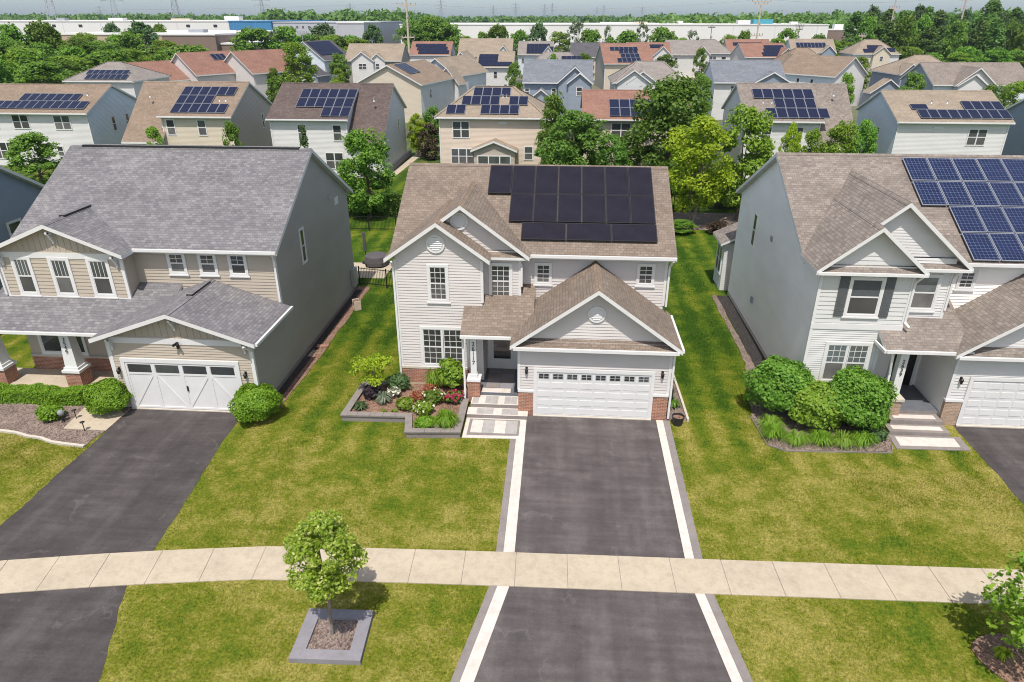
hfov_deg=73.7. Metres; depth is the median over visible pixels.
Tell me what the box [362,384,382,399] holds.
shrub
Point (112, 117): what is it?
window
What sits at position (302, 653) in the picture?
tree ring
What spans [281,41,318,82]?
tree
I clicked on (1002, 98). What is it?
tree
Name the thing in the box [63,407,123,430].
path
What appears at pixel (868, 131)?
tree
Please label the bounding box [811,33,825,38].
tree
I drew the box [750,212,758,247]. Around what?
window
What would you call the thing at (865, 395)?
shrub
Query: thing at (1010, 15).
tree
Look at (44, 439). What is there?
bed edging
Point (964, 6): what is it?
steel pole
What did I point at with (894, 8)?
utility pole
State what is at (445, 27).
tree
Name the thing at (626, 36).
tree
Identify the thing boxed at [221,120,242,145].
tree
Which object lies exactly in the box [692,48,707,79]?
tree
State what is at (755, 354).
mulch bed
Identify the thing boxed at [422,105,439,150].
tree
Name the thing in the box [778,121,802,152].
tree
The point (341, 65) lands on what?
tree
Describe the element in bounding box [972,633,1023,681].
mulch bed
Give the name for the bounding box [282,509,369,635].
street tree
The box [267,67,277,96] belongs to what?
tree
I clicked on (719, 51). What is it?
house
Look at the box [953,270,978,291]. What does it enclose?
window
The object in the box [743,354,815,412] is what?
shrub
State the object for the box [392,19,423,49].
tree
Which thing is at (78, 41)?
tree
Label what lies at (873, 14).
tree
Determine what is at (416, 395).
shrub
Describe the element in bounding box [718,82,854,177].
house
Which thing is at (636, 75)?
house
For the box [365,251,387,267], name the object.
covered table
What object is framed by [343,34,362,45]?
tree
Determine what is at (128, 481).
driveway
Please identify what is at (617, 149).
tree
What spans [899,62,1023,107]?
house
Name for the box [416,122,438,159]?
tree
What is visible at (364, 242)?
patio umbrella
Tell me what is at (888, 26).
tree
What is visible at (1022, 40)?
tree
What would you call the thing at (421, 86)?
house
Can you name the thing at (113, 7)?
pylon
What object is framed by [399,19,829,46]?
warehouse
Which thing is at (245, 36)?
tree
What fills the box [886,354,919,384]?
front door
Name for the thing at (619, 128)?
window
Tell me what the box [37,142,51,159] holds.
window
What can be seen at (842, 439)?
daylily
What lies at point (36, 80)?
tree
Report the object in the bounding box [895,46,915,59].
tree
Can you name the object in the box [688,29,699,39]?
tree
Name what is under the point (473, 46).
house
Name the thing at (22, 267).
window
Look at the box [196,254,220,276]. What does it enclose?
window
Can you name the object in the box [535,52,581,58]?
house
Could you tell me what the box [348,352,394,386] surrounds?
shrub
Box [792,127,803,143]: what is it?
window
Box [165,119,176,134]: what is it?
window
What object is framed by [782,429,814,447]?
daylily
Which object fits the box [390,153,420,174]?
path
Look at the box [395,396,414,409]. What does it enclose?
shrub
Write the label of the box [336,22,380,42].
warehouse
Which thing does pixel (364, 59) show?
house
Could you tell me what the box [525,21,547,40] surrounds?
tree
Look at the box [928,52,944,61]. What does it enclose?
tree
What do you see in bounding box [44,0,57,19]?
pylon
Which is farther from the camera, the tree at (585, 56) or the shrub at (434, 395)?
the tree at (585, 56)
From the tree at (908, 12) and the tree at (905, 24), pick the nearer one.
the tree at (905, 24)
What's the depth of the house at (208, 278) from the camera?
31.00 m
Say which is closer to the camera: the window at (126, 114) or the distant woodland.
the window at (126, 114)
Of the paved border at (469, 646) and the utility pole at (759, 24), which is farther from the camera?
the utility pole at (759, 24)
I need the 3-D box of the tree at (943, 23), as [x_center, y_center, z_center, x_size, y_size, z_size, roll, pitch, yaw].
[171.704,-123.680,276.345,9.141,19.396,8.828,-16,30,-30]
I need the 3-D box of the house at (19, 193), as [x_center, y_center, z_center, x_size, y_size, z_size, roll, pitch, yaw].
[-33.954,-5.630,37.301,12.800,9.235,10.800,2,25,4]
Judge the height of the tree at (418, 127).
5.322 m
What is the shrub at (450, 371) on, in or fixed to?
on the planting soil
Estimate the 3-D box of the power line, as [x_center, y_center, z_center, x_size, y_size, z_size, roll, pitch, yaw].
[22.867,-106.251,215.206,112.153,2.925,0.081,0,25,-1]
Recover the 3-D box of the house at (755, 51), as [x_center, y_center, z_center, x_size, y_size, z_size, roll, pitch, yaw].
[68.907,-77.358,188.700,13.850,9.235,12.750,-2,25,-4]
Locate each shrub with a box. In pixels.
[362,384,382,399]
[385,372,410,388]
[387,386,400,396]
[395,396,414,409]
[409,390,424,400]
[412,399,434,414]
[413,414,436,427]
[421,387,444,404]
[422,383,436,390]
[436,357,466,389]
[443,389,463,402]
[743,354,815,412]
[786,380,846,429]
[825,365,898,429]
[859,424,888,441]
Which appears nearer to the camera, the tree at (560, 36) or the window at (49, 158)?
the window at (49, 158)
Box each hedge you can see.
[0,382,87,405]
[346,193,401,215]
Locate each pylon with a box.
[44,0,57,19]
[100,0,123,17]
[161,0,181,17]
[256,0,269,13]
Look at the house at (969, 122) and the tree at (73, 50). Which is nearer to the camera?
the house at (969, 122)
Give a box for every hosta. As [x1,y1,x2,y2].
[353,401,367,410]
[374,390,391,403]
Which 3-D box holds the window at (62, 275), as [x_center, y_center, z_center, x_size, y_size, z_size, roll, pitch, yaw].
[-20.127,-2.844,30.598,1.100,1.900,0.087,2,25,4]
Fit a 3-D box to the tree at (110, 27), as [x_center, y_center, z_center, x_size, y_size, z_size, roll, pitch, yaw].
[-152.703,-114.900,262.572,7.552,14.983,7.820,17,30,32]
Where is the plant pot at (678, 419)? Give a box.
[672,413,684,426]
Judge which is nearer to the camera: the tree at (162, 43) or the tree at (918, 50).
the tree at (162, 43)
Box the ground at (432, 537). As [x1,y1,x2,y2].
[0,21,1023,681]
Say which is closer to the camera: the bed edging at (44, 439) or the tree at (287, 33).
the bed edging at (44, 439)
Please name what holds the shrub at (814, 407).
on the mulch bed at (791, 424)
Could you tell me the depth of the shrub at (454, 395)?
29.71 m
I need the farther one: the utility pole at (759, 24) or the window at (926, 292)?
the utility pole at (759, 24)
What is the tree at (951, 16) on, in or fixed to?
on the ground at (432, 537)
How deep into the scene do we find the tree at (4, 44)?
169.99 m
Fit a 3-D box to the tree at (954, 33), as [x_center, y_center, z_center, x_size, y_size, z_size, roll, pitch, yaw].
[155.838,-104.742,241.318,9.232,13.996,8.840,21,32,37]
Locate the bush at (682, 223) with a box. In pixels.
[673,219,696,233]
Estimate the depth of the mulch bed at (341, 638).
18.84 m
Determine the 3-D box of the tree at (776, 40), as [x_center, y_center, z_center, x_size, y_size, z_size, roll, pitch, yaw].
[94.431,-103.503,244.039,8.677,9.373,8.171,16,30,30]
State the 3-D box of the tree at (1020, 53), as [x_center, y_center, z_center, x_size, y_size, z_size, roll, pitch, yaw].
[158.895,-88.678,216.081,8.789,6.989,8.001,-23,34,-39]
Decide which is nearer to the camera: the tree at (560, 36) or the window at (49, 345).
the window at (49, 345)
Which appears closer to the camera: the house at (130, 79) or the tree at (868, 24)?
the house at (130, 79)
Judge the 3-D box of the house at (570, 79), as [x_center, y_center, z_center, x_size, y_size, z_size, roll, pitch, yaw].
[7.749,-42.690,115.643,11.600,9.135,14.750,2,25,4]
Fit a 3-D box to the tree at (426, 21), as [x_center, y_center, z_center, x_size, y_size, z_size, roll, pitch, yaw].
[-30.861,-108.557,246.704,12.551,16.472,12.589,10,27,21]
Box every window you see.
[0,142,13,158]
[6,218,21,237]
[9,256,42,296]
[10,115,30,128]
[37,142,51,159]
[37,335,61,354]
[46,257,80,297]
[52,115,72,129]
[57,146,64,156]
[75,336,90,355]
[84,258,118,298]
[110,116,117,130]
[124,113,128,124]
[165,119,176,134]
[165,254,189,275]
[196,119,207,135]
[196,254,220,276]
[227,255,249,277]
[261,113,264,127]
[296,124,306,140]
[298,226,307,264]
[325,152,343,168]
[332,125,342,140]
[358,63,366,69]
[419,326,466,367]
[426,264,450,303]
[451,148,473,162]
[452,121,469,137]
[477,155,510,163]
[488,262,512,295]
[493,71,496,78]
[524,146,532,159]
[533,262,552,285]
[576,87,582,95]
[611,122,631,136]
[635,263,655,287]
[709,56,716,59]
[715,242,723,274]
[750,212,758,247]
[760,126,772,139]
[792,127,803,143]
[818,341,873,381]
[841,276,886,318]
[909,274,943,312]
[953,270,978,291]
[965,129,988,145]
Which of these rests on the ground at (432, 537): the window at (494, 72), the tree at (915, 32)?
the tree at (915, 32)
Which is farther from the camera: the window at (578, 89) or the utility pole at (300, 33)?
the utility pole at (300, 33)
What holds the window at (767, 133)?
in the house at (822, 107)
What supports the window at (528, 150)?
in the house at (489, 124)
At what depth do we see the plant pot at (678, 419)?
28.61 m
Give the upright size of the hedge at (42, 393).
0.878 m
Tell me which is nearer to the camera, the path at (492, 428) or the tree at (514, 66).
the path at (492, 428)
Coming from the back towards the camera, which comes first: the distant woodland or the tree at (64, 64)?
the distant woodland
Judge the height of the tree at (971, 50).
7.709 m
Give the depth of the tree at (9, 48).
149.75 m
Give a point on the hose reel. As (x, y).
(356, 303)
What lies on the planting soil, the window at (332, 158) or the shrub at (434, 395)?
the shrub at (434, 395)
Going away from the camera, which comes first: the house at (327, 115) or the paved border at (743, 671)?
the paved border at (743, 671)
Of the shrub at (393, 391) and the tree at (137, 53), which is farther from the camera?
the tree at (137, 53)
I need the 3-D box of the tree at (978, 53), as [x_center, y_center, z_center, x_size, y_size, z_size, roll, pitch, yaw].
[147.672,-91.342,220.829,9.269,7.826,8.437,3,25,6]
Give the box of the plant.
[991,645,1014,661]
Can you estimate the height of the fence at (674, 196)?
1.360 m
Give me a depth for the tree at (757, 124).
54.28 m
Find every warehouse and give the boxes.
[0,16,242,39]
[61,30,239,56]
[160,29,285,50]
[220,40,281,50]
[228,20,326,29]
[272,21,403,43]
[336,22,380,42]
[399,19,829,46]
[827,24,856,40]
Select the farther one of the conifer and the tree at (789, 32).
the tree at (789, 32)
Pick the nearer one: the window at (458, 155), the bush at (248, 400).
the bush at (248, 400)
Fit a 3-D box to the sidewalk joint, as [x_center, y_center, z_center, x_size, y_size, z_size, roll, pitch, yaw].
[-1.399,7.566,20.259,63.894,0.058,4.467,-1,25,-1]
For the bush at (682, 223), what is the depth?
53.67 m
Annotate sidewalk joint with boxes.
[5,550,951,600]
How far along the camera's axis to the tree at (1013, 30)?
229.86 m
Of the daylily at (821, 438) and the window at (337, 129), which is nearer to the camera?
the daylily at (821, 438)
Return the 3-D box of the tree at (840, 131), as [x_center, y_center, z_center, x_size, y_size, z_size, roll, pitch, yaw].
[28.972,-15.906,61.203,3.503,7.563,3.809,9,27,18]
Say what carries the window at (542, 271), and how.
in the house at (522, 291)
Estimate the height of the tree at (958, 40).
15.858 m
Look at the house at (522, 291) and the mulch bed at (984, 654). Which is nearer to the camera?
the mulch bed at (984, 654)
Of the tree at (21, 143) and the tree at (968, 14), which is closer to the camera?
the tree at (21, 143)
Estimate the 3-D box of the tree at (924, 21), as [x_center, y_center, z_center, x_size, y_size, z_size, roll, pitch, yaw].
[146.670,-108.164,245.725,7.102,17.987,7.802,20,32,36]
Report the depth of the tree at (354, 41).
222.24 m
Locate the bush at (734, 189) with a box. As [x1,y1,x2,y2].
[717,174,744,203]
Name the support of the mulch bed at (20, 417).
on the ground at (432, 537)
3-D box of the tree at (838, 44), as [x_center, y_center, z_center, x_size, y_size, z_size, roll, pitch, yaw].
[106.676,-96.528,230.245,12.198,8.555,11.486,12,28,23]
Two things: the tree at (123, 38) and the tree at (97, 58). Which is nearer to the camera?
the tree at (97, 58)
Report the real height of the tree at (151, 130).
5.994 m
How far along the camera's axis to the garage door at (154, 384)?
29.30 m
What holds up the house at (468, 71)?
on the ground at (432, 537)
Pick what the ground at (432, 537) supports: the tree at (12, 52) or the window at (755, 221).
the tree at (12, 52)
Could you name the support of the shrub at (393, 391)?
on the planting soil
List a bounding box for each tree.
[0,22,31,44]
[0,39,30,61]
[0,44,32,62]
[0,51,20,82]
[0,57,17,82]
[3,47,47,68]
[3,131,62,184]
[12,60,73,83]
[14,49,50,73]
[18,62,54,83]
[23,19,65,55]
[30,42,56,59]
[40,59,90,83]
[50,45,91,65]
[50,54,90,71]
[57,36,94,54]
[70,32,97,45]
[74,41,105,64]
[83,48,135,67]
[87,39,109,53]
[97,42,139,60]
[101,21,120,32]
[102,34,131,48]
[111,30,147,61]
[120,49,151,61]
[122,19,159,49]
[144,125,163,144]
[146,45,176,60]
[149,39,178,47]
[149,48,174,60]
[153,22,166,32]
[170,44,208,57]
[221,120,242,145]
[229,26,280,50]
[265,75,289,102]
[267,26,296,54]
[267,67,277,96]
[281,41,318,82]
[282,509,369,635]
[292,33,313,47]
[306,35,322,40]
[309,22,335,38]
[319,36,347,47]
[328,53,351,82]
[331,35,347,49]
[331,68,345,82]
[335,127,396,217]
[341,38,369,51]
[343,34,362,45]
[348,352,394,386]
[362,23,384,42]
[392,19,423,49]
[407,113,426,156]
[414,16,442,40]
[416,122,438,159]
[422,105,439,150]
[423,16,445,39]
[434,20,450,40]
[434,21,464,55]
[478,31,487,37]
[485,23,508,37]
[505,61,523,89]
[510,29,529,63]
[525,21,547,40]
[534,90,566,164]
[534,109,611,164]
[547,53,557,58]
[548,31,569,51]
[562,21,586,50]
[580,28,601,41]
[580,52,594,77]
[586,134,633,165]
[602,25,611,41]
[605,36,617,42]
[616,29,637,42]
[620,70,717,194]
[633,21,649,41]
[649,26,678,41]
[655,54,678,67]
[660,113,737,224]
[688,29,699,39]
[691,73,712,112]
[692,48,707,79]
[716,103,775,219]
[718,34,736,43]
[737,30,750,38]
[770,38,784,43]
[777,27,799,42]
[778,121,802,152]
[799,128,822,152]
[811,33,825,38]
[819,120,859,152]
[835,42,842,55]
[838,42,854,48]
[840,72,854,103]
[841,11,862,42]
[849,118,877,152]
[851,12,877,39]
[853,14,877,43]
[856,55,871,90]
[864,4,883,23]
[873,24,889,45]
[878,20,898,45]
[880,9,898,28]
[889,13,921,48]
[894,10,905,27]
[895,24,918,46]
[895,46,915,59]
[898,71,926,89]
[899,47,922,58]
[901,10,915,18]
[910,25,945,54]
[914,3,928,27]
[915,14,933,53]
[924,5,936,46]
[927,10,947,47]
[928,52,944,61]
[937,9,950,39]
[938,13,968,48]
[938,30,958,53]
[939,19,971,61]
[944,13,957,25]
[945,46,985,61]
[946,51,971,61]
[956,46,984,60]
[964,7,974,43]
[965,19,989,50]
[969,0,1005,44]
[970,12,983,28]
[970,12,996,38]
[973,20,997,53]
[976,17,1006,59]
[977,49,1014,61]
[980,550,1023,652]
[981,83,1009,106]
[989,53,1019,61]
[996,20,1022,55]
[997,10,1011,43]
[1000,80,1023,108]
[1006,10,1012,21]
[1007,7,1022,49]
[1009,10,1023,46]
[1011,49,1023,64]
[1013,24,1023,49]
[1014,28,1023,59]
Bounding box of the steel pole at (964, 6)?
[957,0,969,31]
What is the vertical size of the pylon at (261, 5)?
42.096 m
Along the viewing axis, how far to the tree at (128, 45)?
188.71 m
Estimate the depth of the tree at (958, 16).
253.70 m
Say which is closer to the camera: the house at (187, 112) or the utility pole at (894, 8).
the house at (187, 112)
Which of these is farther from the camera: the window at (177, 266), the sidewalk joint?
the window at (177, 266)
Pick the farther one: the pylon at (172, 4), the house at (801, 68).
the pylon at (172, 4)
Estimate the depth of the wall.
79.98 m
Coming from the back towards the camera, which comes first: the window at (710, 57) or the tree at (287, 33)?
the tree at (287, 33)
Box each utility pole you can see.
[297,31,306,38]
[396,0,415,52]
[751,0,771,38]
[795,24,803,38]
[889,0,899,28]
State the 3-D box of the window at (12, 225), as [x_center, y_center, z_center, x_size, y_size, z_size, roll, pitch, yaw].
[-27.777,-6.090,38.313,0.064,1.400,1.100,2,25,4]
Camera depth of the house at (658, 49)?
190.36 m
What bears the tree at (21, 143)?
on the ground at (432, 537)
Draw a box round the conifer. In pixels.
[299,125,308,147]
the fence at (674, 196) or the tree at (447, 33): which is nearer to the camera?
the fence at (674, 196)
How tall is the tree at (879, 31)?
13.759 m
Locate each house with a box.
[0,83,136,164]
[0,144,357,412]
[0,166,44,289]
[62,61,171,97]
[121,81,272,145]
[125,60,190,80]
[170,50,235,80]
[224,49,300,98]
[265,82,406,177]
[297,40,345,82]
[345,43,410,82]
[356,59,455,122]
[383,163,684,419]
[409,41,456,61]
[430,54,488,100]
[434,85,547,163]
[458,38,514,57]
[458,50,476,59]
[476,51,516,85]
[517,41,553,76]
[522,59,592,119]
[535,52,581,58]
[570,42,609,79]
[580,89,687,165]
[594,43,653,88]
[608,61,681,89]
[627,42,672,61]
[665,40,710,76]
[700,39,730,59]
[700,60,790,119]
[713,152,1023,436]
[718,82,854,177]
[722,39,769,51]
[729,43,789,59]
[772,47,817,64]
[782,54,868,105]
[785,39,836,55]
[838,39,901,75]
[855,90,1015,154]
[858,55,941,105]
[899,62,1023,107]
[1001,99,1023,154]
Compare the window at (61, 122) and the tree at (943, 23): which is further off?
the tree at (943, 23)
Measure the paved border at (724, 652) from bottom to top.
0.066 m
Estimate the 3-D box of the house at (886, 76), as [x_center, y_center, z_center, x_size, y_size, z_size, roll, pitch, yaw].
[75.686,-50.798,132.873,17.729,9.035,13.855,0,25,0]
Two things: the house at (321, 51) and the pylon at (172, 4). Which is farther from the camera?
the pylon at (172, 4)
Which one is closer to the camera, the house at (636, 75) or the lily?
the lily
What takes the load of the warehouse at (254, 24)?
on the ground at (432, 537)
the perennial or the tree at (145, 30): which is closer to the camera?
the perennial
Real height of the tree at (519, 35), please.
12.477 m
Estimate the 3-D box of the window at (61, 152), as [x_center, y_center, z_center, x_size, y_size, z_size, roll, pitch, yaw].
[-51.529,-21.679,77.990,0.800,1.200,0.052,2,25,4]
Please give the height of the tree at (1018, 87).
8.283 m
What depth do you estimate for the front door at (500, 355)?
31.95 m
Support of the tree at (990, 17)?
on the ground at (432, 537)
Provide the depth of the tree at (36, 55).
141.51 m
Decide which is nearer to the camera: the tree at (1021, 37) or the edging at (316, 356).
the edging at (316, 356)
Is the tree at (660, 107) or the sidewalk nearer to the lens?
the sidewalk
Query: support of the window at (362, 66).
in the house at (364, 59)
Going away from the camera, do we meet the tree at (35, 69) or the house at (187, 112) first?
the house at (187, 112)
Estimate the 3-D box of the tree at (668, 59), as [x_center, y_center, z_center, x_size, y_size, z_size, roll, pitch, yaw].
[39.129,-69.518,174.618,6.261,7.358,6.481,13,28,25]
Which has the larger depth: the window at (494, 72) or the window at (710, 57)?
the window at (710, 57)
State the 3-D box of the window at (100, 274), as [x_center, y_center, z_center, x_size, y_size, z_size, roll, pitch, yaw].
[-18.332,-2.789,30.482,1.140,1.900,0.087,2,25,4]
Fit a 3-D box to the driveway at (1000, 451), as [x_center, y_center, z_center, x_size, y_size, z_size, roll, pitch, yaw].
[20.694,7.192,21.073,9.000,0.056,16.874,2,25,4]
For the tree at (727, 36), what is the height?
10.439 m
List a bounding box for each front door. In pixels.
[488,340,517,368]
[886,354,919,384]
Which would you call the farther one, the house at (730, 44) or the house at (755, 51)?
the house at (730, 44)
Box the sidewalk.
[0,546,1023,604]
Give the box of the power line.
[409,0,747,8]
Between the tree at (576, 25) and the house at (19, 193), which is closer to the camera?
the house at (19, 193)
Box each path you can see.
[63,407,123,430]
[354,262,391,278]
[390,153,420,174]
[462,418,524,438]
[888,434,970,450]
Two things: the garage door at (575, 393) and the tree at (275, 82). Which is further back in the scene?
the tree at (275, 82)
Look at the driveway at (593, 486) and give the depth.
21.72 m
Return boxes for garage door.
[119,357,242,412]
[533,368,655,419]
[955,377,1023,428]
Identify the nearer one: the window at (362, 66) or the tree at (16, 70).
the tree at (16, 70)
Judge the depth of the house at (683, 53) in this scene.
197.00 m
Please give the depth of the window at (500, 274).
29.72 m
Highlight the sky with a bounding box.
[0,0,1023,18]
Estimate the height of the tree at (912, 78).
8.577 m
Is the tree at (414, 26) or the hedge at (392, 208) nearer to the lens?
the hedge at (392, 208)
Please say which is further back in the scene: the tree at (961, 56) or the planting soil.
the tree at (961, 56)
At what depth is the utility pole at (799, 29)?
257.22 m
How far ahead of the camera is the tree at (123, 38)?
186.23 m
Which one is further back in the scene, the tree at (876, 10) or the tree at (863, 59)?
the tree at (876, 10)
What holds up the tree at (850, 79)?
on the ground at (432, 537)
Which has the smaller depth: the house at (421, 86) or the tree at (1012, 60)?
the house at (421, 86)
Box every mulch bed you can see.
[0,402,131,445]
[277,290,360,400]
[307,620,357,649]
[665,381,686,420]
[673,212,738,229]
[711,295,890,451]
[717,295,765,366]
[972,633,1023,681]
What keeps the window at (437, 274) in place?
in the house at (522, 291)
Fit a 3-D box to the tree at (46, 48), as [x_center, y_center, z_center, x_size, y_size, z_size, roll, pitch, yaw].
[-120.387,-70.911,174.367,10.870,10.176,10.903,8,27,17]
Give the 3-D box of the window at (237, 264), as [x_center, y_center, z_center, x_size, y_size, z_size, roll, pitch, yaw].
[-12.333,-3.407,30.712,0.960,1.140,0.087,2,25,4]
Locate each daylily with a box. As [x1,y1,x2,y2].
[754,413,786,433]
[757,423,790,441]
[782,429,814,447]
[806,428,839,448]
[831,429,858,449]
[845,429,879,448]
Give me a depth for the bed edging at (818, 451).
26.94 m
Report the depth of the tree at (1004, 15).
255.39 m
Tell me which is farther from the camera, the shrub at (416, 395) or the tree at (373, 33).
the tree at (373, 33)
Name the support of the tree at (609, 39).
on the ground at (432, 537)
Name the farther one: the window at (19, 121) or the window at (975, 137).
the window at (19, 121)
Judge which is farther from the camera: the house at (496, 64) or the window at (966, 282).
the house at (496, 64)
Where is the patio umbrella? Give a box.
[362,231,366,263]
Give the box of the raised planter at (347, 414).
[340,381,468,437]
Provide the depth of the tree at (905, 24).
227.41 m
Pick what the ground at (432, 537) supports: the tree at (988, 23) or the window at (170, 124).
the tree at (988, 23)
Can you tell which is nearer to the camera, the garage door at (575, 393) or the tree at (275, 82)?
the garage door at (575, 393)
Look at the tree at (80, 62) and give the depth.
143.52 m
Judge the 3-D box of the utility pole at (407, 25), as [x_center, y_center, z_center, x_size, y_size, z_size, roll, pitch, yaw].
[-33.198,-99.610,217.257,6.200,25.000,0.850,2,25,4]
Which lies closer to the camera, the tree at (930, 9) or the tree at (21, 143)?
the tree at (21, 143)
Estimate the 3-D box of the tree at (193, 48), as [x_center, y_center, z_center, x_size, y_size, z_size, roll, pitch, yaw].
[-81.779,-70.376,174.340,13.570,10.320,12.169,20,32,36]
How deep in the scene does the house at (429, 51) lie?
195.06 m
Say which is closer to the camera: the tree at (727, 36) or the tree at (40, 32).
the tree at (40, 32)
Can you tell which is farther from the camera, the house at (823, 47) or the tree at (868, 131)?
the house at (823, 47)
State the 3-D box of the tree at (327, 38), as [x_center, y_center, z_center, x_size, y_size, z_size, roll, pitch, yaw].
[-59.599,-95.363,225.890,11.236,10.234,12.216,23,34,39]
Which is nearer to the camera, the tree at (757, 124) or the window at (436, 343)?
the window at (436, 343)
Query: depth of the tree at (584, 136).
64.01 m
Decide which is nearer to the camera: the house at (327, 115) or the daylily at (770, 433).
the daylily at (770, 433)
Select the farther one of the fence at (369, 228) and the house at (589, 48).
the house at (589, 48)
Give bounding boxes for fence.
[349,215,395,230]
[358,266,392,288]
[671,195,736,210]
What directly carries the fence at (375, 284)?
on the ground at (432, 537)
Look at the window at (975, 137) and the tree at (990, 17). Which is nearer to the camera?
the window at (975, 137)
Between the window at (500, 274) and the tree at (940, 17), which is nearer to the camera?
the window at (500, 274)
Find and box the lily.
[423,367,441,388]
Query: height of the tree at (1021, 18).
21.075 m
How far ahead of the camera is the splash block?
35.45 m
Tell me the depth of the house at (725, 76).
113.32 m
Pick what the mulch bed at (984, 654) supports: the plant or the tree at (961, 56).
the plant
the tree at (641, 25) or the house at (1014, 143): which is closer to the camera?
the house at (1014, 143)
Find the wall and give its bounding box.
[380,150,411,179]
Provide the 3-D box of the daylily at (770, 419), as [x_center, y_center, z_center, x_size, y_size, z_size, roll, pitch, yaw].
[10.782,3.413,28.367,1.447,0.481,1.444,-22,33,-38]
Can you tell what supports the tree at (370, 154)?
on the ground at (432, 537)
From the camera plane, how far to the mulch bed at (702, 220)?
58.16 m
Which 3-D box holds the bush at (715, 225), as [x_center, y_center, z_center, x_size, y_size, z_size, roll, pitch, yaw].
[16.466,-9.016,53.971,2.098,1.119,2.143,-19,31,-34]
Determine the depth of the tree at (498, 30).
246.18 m
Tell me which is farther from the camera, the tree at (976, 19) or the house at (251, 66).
the tree at (976, 19)
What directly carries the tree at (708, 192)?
on the mulch bed at (702, 220)
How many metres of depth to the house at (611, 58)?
159.79 m
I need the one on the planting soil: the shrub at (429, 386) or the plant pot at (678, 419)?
the shrub at (429, 386)
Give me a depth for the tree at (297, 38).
232.00 m
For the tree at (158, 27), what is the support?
on the ground at (432, 537)
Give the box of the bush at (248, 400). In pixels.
[227,382,283,422]
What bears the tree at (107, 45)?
on the ground at (432, 537)
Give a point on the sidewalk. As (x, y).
(746, 577)
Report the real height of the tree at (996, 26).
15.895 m
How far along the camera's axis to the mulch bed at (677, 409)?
29.82 m
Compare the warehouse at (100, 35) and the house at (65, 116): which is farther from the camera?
the warehouse at (100, 35)
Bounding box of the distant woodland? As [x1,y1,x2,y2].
[0,7,1018,28]
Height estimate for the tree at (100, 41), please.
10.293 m
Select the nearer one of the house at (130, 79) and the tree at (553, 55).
the house at (130, 79)
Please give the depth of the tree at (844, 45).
239.65 m
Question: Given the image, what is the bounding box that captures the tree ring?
[288,608,373,664]
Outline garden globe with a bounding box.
[57,409,65,422]
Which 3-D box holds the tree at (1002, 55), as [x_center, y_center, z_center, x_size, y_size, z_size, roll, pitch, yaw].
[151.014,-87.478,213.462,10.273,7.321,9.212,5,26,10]
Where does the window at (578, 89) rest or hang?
in the house at (570, 79)
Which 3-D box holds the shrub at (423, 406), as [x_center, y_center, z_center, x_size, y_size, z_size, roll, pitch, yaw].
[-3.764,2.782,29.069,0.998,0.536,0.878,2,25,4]
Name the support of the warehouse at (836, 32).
on the ground at (432, 537)
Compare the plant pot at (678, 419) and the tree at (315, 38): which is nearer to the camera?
the plant pot at (678, 419)
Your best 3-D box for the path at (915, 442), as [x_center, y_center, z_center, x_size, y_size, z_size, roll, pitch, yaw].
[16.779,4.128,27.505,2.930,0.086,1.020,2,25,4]
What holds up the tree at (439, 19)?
on the ground at (432, 537)
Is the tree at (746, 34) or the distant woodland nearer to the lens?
the tree at (746, 34)
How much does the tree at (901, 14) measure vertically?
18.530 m
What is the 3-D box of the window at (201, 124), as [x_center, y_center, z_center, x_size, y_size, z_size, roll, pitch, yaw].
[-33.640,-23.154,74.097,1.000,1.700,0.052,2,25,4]
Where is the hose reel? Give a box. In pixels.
[352,298,361,310]
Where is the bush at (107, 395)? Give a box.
[83,377,132,414]
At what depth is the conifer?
66.41 m
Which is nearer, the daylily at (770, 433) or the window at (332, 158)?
the daylily at (770, 433)
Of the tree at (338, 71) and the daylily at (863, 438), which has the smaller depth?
the daylily at (863, 438)
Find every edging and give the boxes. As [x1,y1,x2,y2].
[0,429,84,447]
[279,286,369,408]
[671,374,688,421]
[750,416,892,453]
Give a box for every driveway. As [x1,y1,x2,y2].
[0,408,237,681]
[474,415,731,681]
[953,425,1023,502]
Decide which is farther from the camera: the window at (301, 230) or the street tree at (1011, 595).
the window at (301, 230)
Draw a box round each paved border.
[450,439,515,681]
[460,420,525,681]
[656,420,742,681]
[663,420,752,681]
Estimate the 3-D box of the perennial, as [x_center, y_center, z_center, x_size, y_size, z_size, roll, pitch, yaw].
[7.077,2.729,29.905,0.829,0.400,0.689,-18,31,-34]
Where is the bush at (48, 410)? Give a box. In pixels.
[34,401,64,421]
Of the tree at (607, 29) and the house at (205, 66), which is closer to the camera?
the house at (205, 66)
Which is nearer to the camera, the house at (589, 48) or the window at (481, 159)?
the window at (481, 159)
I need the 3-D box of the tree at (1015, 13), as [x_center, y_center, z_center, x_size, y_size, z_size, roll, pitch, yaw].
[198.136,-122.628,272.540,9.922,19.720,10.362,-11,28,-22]
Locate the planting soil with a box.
[351,384,467,427]
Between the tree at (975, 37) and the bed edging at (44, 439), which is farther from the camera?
the tree at (975, 37)
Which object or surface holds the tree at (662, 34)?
on the ground at (432, 537)
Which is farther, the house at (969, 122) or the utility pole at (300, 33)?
the utility pole at (300, 33)
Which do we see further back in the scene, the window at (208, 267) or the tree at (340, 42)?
the tree at (340, 42)
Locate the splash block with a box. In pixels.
[317,344,328,347]
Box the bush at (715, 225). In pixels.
[704,219,728,233]
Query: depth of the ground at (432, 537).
23.37 m
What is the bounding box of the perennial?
[667,397,680,408]
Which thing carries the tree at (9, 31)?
on the ground at (432, 537)

